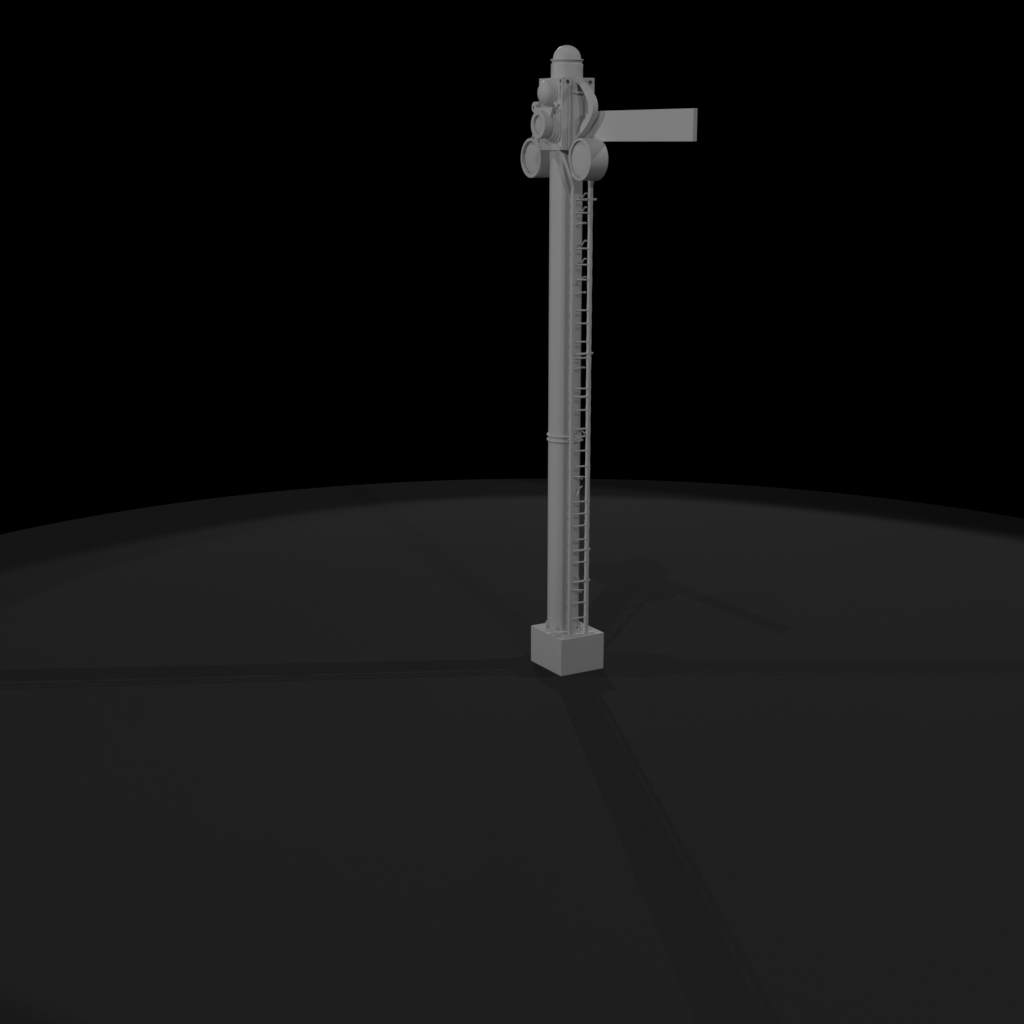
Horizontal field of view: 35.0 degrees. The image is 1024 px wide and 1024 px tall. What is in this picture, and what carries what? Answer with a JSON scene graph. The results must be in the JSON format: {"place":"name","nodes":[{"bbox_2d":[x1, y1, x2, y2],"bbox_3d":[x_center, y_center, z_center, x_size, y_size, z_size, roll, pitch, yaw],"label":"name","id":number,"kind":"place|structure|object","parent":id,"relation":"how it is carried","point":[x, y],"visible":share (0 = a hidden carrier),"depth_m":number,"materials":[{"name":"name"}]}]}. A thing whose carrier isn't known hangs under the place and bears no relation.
{"place":"outdoors","nodes":[
{"label":"outdoors","id":0,"kind":"place"},
{"bbox_2d":[0,479,1023,1023],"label":"ground","id":1,"kind":"structure","parent":0,"point":[342,755],"depth_m":17.18,"materials":[{"name":"grey"}]},
{"bbox_2d":[521,45,696,675],"bbox_3d":[1.012,-1.598,18.976,0.717,7.507,3.166,-7,15,-30],"label":"railway signal","id":2,"kind":"object","parent":1,"relation":"on","point":[564,148],"visible":1,"depth_m":19.33,"materials":[{"name":"grey metal"}]},
{"bbox_2d":[0,0,1023,533],"label":"sky","id":3,"kind":"structure","parent":0,"point":[247,246],"materials":[{"name":"black"}]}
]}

